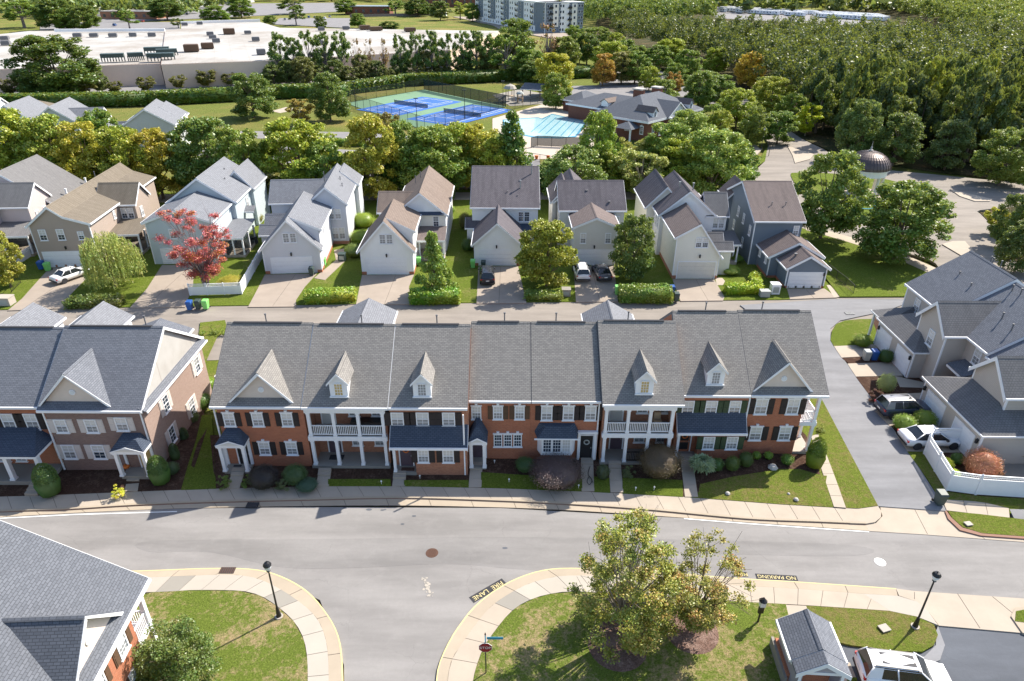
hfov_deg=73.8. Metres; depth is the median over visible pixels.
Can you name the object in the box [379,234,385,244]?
window
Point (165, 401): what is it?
window
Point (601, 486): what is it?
lawn
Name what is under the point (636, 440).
window
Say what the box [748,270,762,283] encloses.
shrub
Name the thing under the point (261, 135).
park road
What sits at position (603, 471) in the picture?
shrub
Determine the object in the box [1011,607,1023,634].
kerb
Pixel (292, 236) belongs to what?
window
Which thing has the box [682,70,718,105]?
tree
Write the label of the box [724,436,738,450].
window
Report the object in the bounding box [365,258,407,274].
garage door
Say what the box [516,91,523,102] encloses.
play tower
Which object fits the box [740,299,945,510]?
link road
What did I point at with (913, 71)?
forest tree
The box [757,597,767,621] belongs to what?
post lantern
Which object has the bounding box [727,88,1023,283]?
avenue
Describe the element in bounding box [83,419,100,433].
window
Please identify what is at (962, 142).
tree
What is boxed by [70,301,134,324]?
garage
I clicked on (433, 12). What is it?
tree
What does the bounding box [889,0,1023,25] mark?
distant wood
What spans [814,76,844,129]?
forest tree
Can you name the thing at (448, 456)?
window
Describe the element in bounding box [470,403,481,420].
window
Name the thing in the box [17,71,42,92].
tree
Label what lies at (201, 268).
red maple tree
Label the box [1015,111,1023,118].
forest tree
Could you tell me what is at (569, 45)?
tree
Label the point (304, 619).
sidewalk
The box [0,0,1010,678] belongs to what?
ground
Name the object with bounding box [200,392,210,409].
shrub
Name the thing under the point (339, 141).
hedge
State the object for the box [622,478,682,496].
lawn
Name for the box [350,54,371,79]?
tree
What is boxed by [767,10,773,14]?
travel trailer
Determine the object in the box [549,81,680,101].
car park
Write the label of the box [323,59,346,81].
tree
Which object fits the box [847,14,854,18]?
travel trailer
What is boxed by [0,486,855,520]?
sidewalk
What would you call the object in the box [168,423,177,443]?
window
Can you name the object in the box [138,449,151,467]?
door
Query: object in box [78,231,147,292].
willow tree
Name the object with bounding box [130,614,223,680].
tree
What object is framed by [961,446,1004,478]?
shrub
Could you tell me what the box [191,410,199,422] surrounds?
shrub
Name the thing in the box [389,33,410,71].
pine tree
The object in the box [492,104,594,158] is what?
pool deck
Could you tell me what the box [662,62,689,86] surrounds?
tree
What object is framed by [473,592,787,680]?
lawn
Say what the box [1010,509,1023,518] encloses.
asphalt pad
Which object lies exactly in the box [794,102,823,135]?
tree
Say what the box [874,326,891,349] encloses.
garage door
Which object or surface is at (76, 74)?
tree
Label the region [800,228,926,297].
lawn
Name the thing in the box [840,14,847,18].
travel trailer
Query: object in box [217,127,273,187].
tree
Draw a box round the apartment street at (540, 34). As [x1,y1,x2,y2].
[455,17,574,37]
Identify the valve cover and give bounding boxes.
[877,623,890,632]
[963,521,972,525]
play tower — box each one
[504,84,516,99]
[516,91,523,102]
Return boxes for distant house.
[0,96,47,131]
[0,97,7,106]
[37,97,111,137]
[39,100,54,105]
[107,98,190,155]
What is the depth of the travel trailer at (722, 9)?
638.61 m
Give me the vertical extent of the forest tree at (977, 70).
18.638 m
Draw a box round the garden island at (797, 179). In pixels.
[791,173,948,225]
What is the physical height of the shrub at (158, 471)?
2.439 m
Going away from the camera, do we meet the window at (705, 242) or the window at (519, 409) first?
the window at (519, 409)
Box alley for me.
[0,297,903,360]
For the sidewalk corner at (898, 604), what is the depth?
41.51 m
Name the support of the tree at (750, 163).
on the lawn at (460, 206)
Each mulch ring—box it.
[588,620,646,671]
[667,611,718,653]
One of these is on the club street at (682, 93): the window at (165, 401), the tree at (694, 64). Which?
the tree at (694, 64)
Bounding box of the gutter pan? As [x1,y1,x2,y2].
[0,499,868,530]
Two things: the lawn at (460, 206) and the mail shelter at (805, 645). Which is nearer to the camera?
the mail shelter at (805, 645)
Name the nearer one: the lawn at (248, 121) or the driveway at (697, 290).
the driveway at (697, 290)
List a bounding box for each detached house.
[0,154,86,256]
[24,162,159,266]
[140,157,269,263]
[258,163,364,273]
[356,166,454,274]
[465,164,539,265]
[547,168,626,264]
[633,169,741,278]
[717,175,831,287]
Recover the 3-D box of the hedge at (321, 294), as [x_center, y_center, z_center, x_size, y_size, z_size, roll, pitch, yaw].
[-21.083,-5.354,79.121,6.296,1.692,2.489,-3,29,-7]
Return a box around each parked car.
[48,266,89,283]
[478,265,494,283]
[572,262,590,279]
[591,264,612,280]
[852,646,951,680]
[873,393,931,419]
[896,424,960,449]
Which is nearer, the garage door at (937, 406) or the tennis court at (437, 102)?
the garage door at (937, 406)
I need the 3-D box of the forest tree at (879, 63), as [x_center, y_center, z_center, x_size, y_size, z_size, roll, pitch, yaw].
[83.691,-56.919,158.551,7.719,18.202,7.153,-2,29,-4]
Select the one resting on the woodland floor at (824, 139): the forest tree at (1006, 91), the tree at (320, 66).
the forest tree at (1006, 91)
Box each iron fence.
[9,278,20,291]
[827,264,854,292]
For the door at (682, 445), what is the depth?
53.83 m
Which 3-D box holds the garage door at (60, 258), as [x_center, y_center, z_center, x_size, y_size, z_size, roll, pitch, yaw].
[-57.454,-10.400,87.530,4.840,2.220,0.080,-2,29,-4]
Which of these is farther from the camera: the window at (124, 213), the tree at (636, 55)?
the tree at (636, 55)
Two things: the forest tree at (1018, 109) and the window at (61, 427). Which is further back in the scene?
the forest tree at (1018, 109)
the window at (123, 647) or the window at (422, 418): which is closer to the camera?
the window at (123, 647)
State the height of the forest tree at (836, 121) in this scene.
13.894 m
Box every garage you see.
[0,302,66,326]
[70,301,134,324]
[143,318,193,332]
[336,298,397,323]
[581,300,634,321]
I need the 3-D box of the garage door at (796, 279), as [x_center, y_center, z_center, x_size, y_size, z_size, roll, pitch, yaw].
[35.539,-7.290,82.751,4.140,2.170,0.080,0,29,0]
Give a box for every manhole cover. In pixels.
[426,548,437,557]
[874,558,885,565]
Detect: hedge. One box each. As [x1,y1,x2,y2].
[0,90,147,106]
[61,292,125,309]
[146,84,281,104]
[271,82,350,98]
[302,286,357,304]
[329,137,363,146]
[340,75,404,94]
[398,68,521,85]
[408,285,461,305]
[523,288,563,300]
[570,65,594,78]
[617,281,673,304]
[722,280,764,295]
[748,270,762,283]
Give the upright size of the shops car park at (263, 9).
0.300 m
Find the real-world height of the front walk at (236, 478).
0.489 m
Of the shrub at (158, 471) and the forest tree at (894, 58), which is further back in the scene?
the forest tree at (894, 58)
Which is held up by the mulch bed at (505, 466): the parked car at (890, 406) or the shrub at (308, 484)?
the shrub at (308, 484)
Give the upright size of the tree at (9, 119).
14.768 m
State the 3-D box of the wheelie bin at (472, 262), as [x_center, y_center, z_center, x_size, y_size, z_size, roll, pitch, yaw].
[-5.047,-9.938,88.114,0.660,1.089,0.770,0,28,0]
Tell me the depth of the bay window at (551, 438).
51.82 m
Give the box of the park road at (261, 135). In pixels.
[240,131,408,140]
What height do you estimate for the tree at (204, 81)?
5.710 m
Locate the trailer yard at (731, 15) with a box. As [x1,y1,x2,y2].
[715,7,882,26]
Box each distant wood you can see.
[0,0,241,17]
[331,0,895,11]
[580,0,718,20]
[609,6,1023,95]
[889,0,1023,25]
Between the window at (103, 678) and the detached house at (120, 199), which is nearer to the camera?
the window at (103, 678)
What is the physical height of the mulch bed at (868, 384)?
0.300 m
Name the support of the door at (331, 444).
in the brick townhouse at (345, 399)
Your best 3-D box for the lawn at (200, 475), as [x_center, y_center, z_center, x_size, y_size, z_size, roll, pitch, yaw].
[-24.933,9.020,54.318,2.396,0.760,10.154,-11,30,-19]
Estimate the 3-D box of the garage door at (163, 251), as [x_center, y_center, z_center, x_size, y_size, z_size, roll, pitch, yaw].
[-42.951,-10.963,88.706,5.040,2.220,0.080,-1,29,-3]
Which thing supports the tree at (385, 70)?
on the ground at (402, 22)
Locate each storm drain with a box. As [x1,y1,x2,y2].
[219,567,235,572]
[245,502,259,507]
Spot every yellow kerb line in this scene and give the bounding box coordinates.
[133,568,342,680]
[436,568,895,680]
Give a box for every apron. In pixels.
[866,507,1023,541]
[896,589,1023,633]
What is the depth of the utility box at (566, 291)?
80.47 m
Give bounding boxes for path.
[273,107,292,112]
[315,249,344,279]
[715,278,724,284]
[749,145,760,160]
[786,605,806,614]
[827,285,839,297]
[844,663,855,680]
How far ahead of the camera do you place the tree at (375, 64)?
230.89 m
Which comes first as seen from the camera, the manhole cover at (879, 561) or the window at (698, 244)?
the manhole cover at (879, 561)
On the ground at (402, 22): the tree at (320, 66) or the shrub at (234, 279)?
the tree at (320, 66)
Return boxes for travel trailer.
[719,8,726,11]
[747,9,754,13]
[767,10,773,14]
[784,11,793,15]
[798,12,805,16]
[817,13,826,17]
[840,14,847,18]
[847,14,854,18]
[854,15,862,19]
[878,16,886,20]
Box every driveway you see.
[8,268,84,310]
[130,265,192,307]
[248,274,315,307]
[356,275,413,304]
[476,266,525,303]
[574,266,617,302]
[673,279,723,301]
[787,289,836,299]
[834,344,877,357]
[848,362,902,376]
[875,410,912,425]
[895,376,924,387]
[898,425,960,452]
[908,393,920,398]
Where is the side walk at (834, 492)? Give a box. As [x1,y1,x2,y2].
[812,434,845,508]
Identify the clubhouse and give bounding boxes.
[562,86,702,140]
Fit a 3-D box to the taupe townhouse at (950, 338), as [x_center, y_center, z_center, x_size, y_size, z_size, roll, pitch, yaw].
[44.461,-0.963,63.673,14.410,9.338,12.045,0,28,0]
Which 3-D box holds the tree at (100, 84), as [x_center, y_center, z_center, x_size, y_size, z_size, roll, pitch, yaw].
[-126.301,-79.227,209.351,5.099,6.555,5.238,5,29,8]
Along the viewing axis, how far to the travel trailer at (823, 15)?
566.39 m
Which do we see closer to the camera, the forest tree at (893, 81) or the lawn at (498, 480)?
the lawn at (498, 480)
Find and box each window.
[0,413,16,426]
[15,459,28,462]
[22,413,41,430]
[37,229,48,240]
[52,419,70,433]
[55,229,66,240]
[60,445,78,459]
[77,231,85,239]
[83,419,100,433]
[90,445,108,459]
[99,672,106,680]
[113,417,130,431]
[116,632,131,662]
[120,208,128,218]
[126,208,134,217]
[128,663,138,680]
[139,205,144,216]
[161,393,171,415]
[168,229,177,239]
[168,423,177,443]
[188,396,196,416]
[193,355,201,375]
[221,410,237,427]
[249,410,265,427]
[256,439,271,455]
[279,410,294,427]
[282,233,289,243]
[284,439,298,455]
[289,233,297,242]
[330,209,334,219]
[332,227,338,239]
[334,208,341,219]
[338,227,345,239]
[348,413,360,416]
[352,441,363,446]
[374,441,383,446]
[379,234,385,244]
[386,234,393,244]
[390,412,403,424]
[416,412,429,426]
[417,451,429,463]
[433,216,438,225]
[442,412,455,426]
[442,451,454,463]
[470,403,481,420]
[492,403,503,420]
[493,431,502,447]
[503,431,512,447]
[512,431,522,447]
[514,404,524,420]
[518,212,523,221]
[524,212,529,221]
[534,423,579,454]
[540,404,553,421]
[562,404,574,421]
[579,233,585,243]
[584,404,597,421]
[604,233,610,243]
[633,438,644,443]
[636,411,647,413]
[639,125,643,134]
[655,438,663,443]
[681,400,694,412]
[695,237,702,247]
[701,436,715,450]
[702,238,708,247]
[704,400,717,412]
[712,218,718,228]
[718,218,724,228]
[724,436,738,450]
[728,400,741,412]
[747,424,763,441]
[752,398,769,415]
[776,424,793,441]
[784,398,801,415]
[793,226,799,235]
[913,297,921,312]
[924,328,935,347]
[969,347,982,364]
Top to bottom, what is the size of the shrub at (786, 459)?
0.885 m
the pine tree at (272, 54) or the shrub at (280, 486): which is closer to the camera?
the shrub at (280, 486)
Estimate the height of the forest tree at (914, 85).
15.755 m
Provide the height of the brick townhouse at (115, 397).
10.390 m
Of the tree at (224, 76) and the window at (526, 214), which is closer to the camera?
the window at (526, 214)
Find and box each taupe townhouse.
[867,250,1023,334]
[873,282,1023,382]
[919,340,1023,463]
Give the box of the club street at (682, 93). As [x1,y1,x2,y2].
[610,71,720,104]
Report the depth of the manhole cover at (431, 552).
45.27 m
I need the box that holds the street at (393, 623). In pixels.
[0,507,1023,680]
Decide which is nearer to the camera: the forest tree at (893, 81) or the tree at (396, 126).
the tree at (396, 126)
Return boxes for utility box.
[0,294,15,305]
[562,287,570,296]
[758,289,770,296]
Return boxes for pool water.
[504,115,583,136]
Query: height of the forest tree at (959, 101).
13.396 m
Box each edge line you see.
[0,511,176,518]
[684,518,868,531]
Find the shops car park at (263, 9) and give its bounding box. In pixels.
[97,3,346,21]
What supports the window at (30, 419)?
in the brick townhouse at (27, 353)
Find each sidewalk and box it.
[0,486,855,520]
[145,575,328,680]
[448,575,895,680]
[805,228,934,271]
[944,500,1009,517]
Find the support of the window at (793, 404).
in the brick townhouse at (786, 373)
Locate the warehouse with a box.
[0,19,499,91]
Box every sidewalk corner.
[850,506,880,524]
[865,594,937,627]
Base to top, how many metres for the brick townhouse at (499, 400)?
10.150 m
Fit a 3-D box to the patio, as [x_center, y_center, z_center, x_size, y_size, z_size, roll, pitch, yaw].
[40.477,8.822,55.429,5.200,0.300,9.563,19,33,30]
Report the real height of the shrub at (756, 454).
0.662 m
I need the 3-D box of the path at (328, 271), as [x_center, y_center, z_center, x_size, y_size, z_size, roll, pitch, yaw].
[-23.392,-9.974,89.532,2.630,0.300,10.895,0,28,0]
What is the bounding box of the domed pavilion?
[836,144,891,200]
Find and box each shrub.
[31,463,60,497]
[111,484,124,498]
[146,454,170,485]
[168,443,179,460]
[168,461,179,474]
[179,427,188,439]
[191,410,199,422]
[198,327,205,334]
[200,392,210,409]
[209,325,218,334]
[209,377,213,388]
[216,274,241,285]
[216,475,231,490]
[240,474,250,488]
[246,463,279,489]
[275,478,289,491]
[281,463,307,485]
[295,476,319,493]
[343,243,359,257]
[349,228,366,242]
[355,212,374,227]
[458,211,469,227]
[461,236,473,250]
[514,456,534,472]
[526,450,584,493]
[595,464,610,479]
[621,465,635,477]
[635,441,687,480]
[688,453,716,474]
[713,457,724,470]
[723,264,740,274]
[724,455,740,470]
[732,254,742,261]
[738,451,753,467]
[752,451,760,458]
[763,451,772,459]
[780,453,794,464]
[806,436,827,468]
[816,424,825,432]
[853,333,872,346]
[868,388,884,401]
[876,372,897,392]
[879,349,893,362]
[892,412,918,428]
[912,409,938,424]
[945,456,955,467]
[950,452,964,464]
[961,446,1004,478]
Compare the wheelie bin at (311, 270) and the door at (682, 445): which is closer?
the door at (682, 445)
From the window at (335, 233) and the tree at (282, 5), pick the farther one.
the tree at (282, 5)
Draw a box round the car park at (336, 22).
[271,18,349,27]
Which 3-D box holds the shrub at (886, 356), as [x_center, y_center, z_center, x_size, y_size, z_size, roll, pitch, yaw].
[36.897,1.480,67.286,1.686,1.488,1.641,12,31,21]
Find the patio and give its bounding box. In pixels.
[1001,464,1023,481]
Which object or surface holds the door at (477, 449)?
in the brick townhouse at (499, 400)
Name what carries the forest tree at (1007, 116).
on the woodland floor at (824, 139)
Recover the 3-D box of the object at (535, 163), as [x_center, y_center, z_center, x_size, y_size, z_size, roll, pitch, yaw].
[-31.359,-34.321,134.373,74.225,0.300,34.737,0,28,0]
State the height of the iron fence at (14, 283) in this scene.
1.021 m
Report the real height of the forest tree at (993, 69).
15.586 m
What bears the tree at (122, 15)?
on the shops car park at (140, 25)
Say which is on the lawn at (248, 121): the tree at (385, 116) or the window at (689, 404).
the tree at (385, 116)
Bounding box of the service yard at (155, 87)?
[9,80,348,93]
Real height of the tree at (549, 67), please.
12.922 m
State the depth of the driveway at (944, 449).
55.11 m
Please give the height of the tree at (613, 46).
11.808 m
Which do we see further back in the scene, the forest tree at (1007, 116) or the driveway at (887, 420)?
the forest tree at (1007, 116)
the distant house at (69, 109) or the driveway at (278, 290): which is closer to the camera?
the driveway at (278, 290)
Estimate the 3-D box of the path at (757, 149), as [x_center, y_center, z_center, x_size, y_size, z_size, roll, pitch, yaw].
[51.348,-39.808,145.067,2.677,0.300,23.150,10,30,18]
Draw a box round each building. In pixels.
[99,9,167,18]
[345,5,392,13]
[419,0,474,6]
[475,0,569,32]
[535,1,584,32]
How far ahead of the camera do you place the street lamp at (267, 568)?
39.50 m
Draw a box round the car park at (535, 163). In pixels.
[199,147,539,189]
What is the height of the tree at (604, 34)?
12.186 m
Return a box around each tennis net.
[394,99,427,107]
[444,108,480,116]
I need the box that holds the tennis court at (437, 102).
[350,90,509,127]
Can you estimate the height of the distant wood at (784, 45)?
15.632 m
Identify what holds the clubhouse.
on the lawn at (248, 121)
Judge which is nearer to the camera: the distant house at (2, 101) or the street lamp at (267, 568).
the street lamp at (267, 568)
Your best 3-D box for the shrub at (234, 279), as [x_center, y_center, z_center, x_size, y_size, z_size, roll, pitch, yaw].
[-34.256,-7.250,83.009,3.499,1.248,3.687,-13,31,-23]
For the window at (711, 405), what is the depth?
52.15 m
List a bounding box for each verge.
[756,146,767,166]
[948,511,1023,535]
[1015,610,1023,621]
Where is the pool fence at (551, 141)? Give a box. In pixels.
[531,136,589,146]
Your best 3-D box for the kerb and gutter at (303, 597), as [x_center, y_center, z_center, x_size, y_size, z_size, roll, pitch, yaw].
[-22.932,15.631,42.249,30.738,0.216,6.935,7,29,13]
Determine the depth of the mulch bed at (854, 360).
67.69 m
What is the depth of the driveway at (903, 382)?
63.95 m
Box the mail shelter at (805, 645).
[769,609,851,680]
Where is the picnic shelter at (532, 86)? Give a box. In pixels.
[520,83,544,99]
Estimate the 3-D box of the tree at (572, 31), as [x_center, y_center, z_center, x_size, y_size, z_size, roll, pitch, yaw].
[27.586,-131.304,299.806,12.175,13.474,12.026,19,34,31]
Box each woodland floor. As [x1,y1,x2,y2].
[595,10,1011,181]
[980,206,1023,260]
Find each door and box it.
[41,251,81,266]
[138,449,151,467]
[160,248,198,263]
[235,442,253,463]
[270,256,312,273]
[320,413,336,423]
[327,441,343,451]
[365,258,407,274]
[398,450,414,465]
[473,445,482,456]
[478,250,511,265]
[573,249,612,264]
[579,434,593,457]
[608,410,623,420]
[608,438,623,448]
[676,261,716,278]
[679,436,691,450]
[787,272,823,287]
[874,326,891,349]
[892,343,911,376]
[924,389,946,427]
[951,416,975,455]
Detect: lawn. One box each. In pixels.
[0,83,749,165]
[0,208,839,309]
[131,590,307,680]
[159,188,717,214]
[181,415,215,489]
[199,320,225,362]
[203,360,221,434]
[328,479,390,485]
[404,480,468,487]
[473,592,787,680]
[481,472,581,491]
[594,477,609,492]
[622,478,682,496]
[692,398,871,508]
[698,469,833,507]
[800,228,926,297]
[806,606,937,652]
[813,401,877,508]
[830,319,875,345]
[908,452,1023,514]
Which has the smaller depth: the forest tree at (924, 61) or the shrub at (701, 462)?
the shrub at (701, 462)
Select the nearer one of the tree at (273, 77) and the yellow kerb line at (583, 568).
the yellow kerb line at (583, 568)
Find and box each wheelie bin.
[36,260,43,268]
[42,262,52,270]
[185,299,194,309]
[193,299,201,308]
[201,299,210,308]
[308,266,314,274]
[416,256,420,264]
[470,259,475,267]
[614,284,618,294]
[674,291,679,301]
[861,349,872,360]
[870,348,879,359]
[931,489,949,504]
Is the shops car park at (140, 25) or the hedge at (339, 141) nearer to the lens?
the hedge at (339, 141)
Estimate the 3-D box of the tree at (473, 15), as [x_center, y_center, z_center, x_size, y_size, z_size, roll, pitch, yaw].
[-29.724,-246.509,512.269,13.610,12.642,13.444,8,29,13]
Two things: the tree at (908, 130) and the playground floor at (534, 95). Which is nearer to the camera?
the tree at (908, 130)
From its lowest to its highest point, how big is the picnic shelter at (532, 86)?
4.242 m
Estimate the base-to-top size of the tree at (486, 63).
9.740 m
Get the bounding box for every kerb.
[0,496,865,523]
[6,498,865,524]
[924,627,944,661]
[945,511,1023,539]
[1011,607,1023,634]
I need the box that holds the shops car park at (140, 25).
[40,22,179,30]
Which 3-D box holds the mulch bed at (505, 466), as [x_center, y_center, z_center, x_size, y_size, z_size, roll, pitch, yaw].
[-3.810,9.760,53.179,41.858,0.780,7.313,0,28,0]
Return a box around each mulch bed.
[0,411,207,496]
[210,435,702,496]
[697,432,819,491]
[842,357,881,363]
[856,376,921,398]
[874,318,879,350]
[907,378,922,388]
[931,453,1023,497]
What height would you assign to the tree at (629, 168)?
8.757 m
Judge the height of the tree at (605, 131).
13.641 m
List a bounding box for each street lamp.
[263,561,282,619]
[911,571,941,629]
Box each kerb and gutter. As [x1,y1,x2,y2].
[134,568,343,680]
[437,569,897,680]
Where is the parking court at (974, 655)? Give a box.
[841,626,1023,680]
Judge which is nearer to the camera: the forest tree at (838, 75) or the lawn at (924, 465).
the lawn at (924, 465)
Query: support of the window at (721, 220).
in the detached house at (693, 238)
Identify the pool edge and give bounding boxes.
[503,114,584,136]
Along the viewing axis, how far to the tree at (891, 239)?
87.32 m
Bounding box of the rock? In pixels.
[768,463,777,470]
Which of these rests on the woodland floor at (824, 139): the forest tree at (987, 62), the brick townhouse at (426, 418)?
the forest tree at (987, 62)
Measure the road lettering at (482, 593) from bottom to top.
0.018 m
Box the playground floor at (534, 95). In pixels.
[499,89,543,105]
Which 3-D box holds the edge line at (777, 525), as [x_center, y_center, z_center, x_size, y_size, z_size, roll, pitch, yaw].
[18.395,12.898,47.635,12.570,0.001,0.149,3,29,5]
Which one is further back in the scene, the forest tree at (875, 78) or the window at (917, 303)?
the forest tree at (875, 78)
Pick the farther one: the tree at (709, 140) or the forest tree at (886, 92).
the forest tree at (886, 92)
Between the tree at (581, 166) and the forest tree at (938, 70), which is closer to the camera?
the tree at (581, 166)
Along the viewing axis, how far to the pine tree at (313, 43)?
226.86 m
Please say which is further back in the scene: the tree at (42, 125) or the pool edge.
the pool edge
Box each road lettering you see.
[469,579,505,602]
[755,574,797,580]
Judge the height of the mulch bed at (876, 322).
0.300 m
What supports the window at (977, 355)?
in the taupe townhouse at (950, 338)
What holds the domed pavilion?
on the garden island at (797, 179)
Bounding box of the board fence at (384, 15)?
[350,13,429,16]
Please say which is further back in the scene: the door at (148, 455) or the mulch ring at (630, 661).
the door at (148, 455)
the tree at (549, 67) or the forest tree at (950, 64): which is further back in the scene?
the tree at (549, 67)
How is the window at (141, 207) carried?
in the detached house at (120, 199)
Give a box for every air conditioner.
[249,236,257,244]
[337,252,346,260]
[769,282,781,294]
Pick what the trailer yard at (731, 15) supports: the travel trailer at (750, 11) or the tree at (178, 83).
the travel trailer at (750, 11)
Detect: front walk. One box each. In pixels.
[24,482,38,495]
[125,478,139,491]
[227,468,244,488]
[316,468,331,485]
[392,470,405,485]
[469,462,482,486]
[581,458,593,490]
[608,461,622,492]
[680,454,697,496]
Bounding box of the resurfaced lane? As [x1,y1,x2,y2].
[135,537,873,569]
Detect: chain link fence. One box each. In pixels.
[345,79,423,101]
[349,93,505,127]
[423,79,505,105]
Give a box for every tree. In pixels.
[0,0,33,27]
[0,34,103,92]
[0,78,17,93]
[0,107,51,169]
[0,231,25,286]
[4,113,83,165]
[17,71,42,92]
[29,0,77,28]
[43,131,77,148]
[48,120,113,180]
[52,16,76,28]
[65,4,101,28]
[68,83,97,91]
[75,107,123,159]
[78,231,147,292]
[83,125,125,171]
[91,71,109,90]
[92,126,164,188]
[104,81,122,91]
[115,10,139,28]
[124,126,186,198]
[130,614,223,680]
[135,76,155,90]
[145,0,184,20]
[152,200,231,284]
[163,116,244,186]
[168,74,186,87]
[170,18,182,27]
[195,69,215,86]
[197,138,236,171]
[199,5,230,19]
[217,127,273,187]
[220,72,234,85]
[225,0,256,17]
[225,72,280,117]
[240,148,289,166]
[255,116,342,187]
[259,64,284,84]
[262,15,277,24]
[262,167,292,194]
[266,31,289,82]
[275,0,305,11]
[277,59,298,83]
[282,37,305,68]
[284,98,315,121]
[286,6,305,24]
[289,56,317,83]
[295,30,320,81]
[296,140,346,178]
[306,71,351,121]
[313,16,326,27]
[313,63,331,76]
[315,31,335,65]
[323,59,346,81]
[327,151,370,181]
[331,30,351,67]
[333,0,356,12]
[339,65,359,80]
[340,112,402,199]
[349,13,365,27]
[350,38,361,60]
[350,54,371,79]
[361,137,409,181]
[364,39,374,73]
[369,60,384,77]
[376,66,394,76]
[376,111,401,132]
[379,21,400,28]
[379,39,388,66]
[382,119,416,189]
[383,0,404,13]
[388,56,411,74]
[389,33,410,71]
[392,125,470,189]
[401,137,442,174]
[403,0,429,15]
[405,31,424,72]
[409,66,424,72]
[414,230,458,289]
[416,50,435,71]
[421,29,441,69]
[428,0,451,19]
[429,121,477,189]
[430,57,445,71]
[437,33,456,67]
[444,65,461,70]
[451,1,468,18]
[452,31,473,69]
[453,138,482,189]
[454,55,473,70]
[457,123,506,186]
[464,3,479,20]
[465,29,487,66]
[470,137,515,165]
[475,50,500,69]
[480,32,503,67]
[486,34,525,68]
[493,109,543,189]
[494,17,536,59]
[511,49,544,78]
[514,218,579,286]
[518,59,553,82]
[532,52,575,91]
[534,23,559,52]
[537,157,572,188]
[540,72,571,108]
[540,144,608,196]
[550,36,581,65]
[561,25,587,52]
[565,507,683,663]
[573,32,599,64]
[577,109,624,175]
[585,26,611,50]
[590,41,627,67]
[590,53,616,85]
[590,149,632,190]
[607,51,639,83]
[608,32,625,51]
[608,213,655,279]
[612,39,634,56]
[612,147,670,193]
[619,137,648,185]
[621,50,652,83]
[627,45,652,66]
[636,144,673,173]
[638,66,661,90]
[642,122,690,167]
[645,44,673,71]
[652,527,760,640]
[653,38,686,65]
[655,79,679,96]
[655,136,713,184]
[661,109,715,138]
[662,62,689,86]
[667,71,683,91]
[673,126,756,194]
[674,48,702,77]
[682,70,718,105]
[687,112,710,133]
[688,70,719,92]
[700,104,727,128]
[701,46,730,71]
[707,109,734,130]
[708,74,735,102]
[714,139,760,181]
[715,90,738,104]
[719,87,759,128]
[733,50,766,87]
[737,57,764,82]
[737,105,770,146]
[747,76,796,112]
[752,76,775,100]
[763,111,800,143]
[773,93,808,125]
[793,149,874,238]
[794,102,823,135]
[798,45,828,105]
[799,75,836,132]
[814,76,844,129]
[825,53,847,125]
[833,86,858,132]
[834,98,887,151]
[838,55,873,123]
[846,88,879,140]
[851,179,957,264]
[855,86,864,96]
[856,54,887,97]
[861,72,880,138]
[869,49,878,62]
[869,69,908,128]
[870,82,893,128]
[874,93,917,147]
[876,112,926,165]
[882,56,894,74]
[885,50,900,69]
[896,60,908,96]
[897,62,920,96]
[903,73,936,134]
[907,61,920,81]
[908,67,937,109]
[909,86,940,140]
[912,53,955,141]
[920,55,942,71]
[923,118,977,169]
[927,70,965,139]
[931,84,964,155]
[932,94,971,159]
[935,66,967,136]
[945,57,957,73]
[956,51,964,67]
[957,71,1008,162]
[958,54,969,70]
[961,92,997,161]
[962,60,990,94]
[965,56,991,85]
[969,126,1023,185]
[975,86,1019,154]
[977,84,1020,155]
[983,206,1010,224]
[985,51,1001,77]
[986,193,1023,240]
[990,65,998,79]
[993,220,1023,272]
[996,64,1017,93]
[999,61,1014,75]
[1005,101,1023,149]
[1010,51,1022,74]
[1010,57,1023,84]
[1013,73,1023,110]
[1013,99,1023,112]
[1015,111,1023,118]
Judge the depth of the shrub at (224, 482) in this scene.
50.33 m
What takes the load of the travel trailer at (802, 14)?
on the trailer yard at (731, 15)
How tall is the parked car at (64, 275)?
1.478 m
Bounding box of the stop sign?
[479,633,502,672]
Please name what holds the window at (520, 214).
in the detached house at (505, 204)
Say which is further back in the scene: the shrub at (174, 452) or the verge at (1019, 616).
the shrub at (174, 452)
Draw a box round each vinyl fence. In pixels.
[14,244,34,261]
[187,248,262,295]
[923,427,1023,496]
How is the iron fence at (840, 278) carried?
on the lawn at (871, 275)
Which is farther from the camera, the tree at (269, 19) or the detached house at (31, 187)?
the tree at (269, 19)
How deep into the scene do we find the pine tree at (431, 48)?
232.74 m
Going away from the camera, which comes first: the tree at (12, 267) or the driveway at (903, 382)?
the driveway at (903, 382)
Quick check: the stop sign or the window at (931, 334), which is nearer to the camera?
the stop sign
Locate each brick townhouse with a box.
[0,326,64,484]
[0,520,157,680]
[36,315,214,478]
[209,313,313,473]
[301,314,395,468]
[384,314,470,474]
[468,312,530,469]
[530,312,602,459]
[597,311,684,464]
[659,302,750,458]
[737,301,829,453]
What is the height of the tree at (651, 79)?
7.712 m
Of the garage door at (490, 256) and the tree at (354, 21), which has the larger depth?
the tree at (354, 21)
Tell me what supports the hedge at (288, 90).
on the lawn at (248, 121)
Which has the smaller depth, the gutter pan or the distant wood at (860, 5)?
the gutter pan
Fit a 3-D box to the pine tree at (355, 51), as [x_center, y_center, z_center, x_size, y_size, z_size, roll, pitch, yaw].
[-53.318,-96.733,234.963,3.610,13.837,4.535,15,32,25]
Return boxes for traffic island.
[787,145,813,162]
[942,241,972,255]
[950,189,991,201]
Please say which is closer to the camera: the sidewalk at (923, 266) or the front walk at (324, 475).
the front walk at (324, 475)

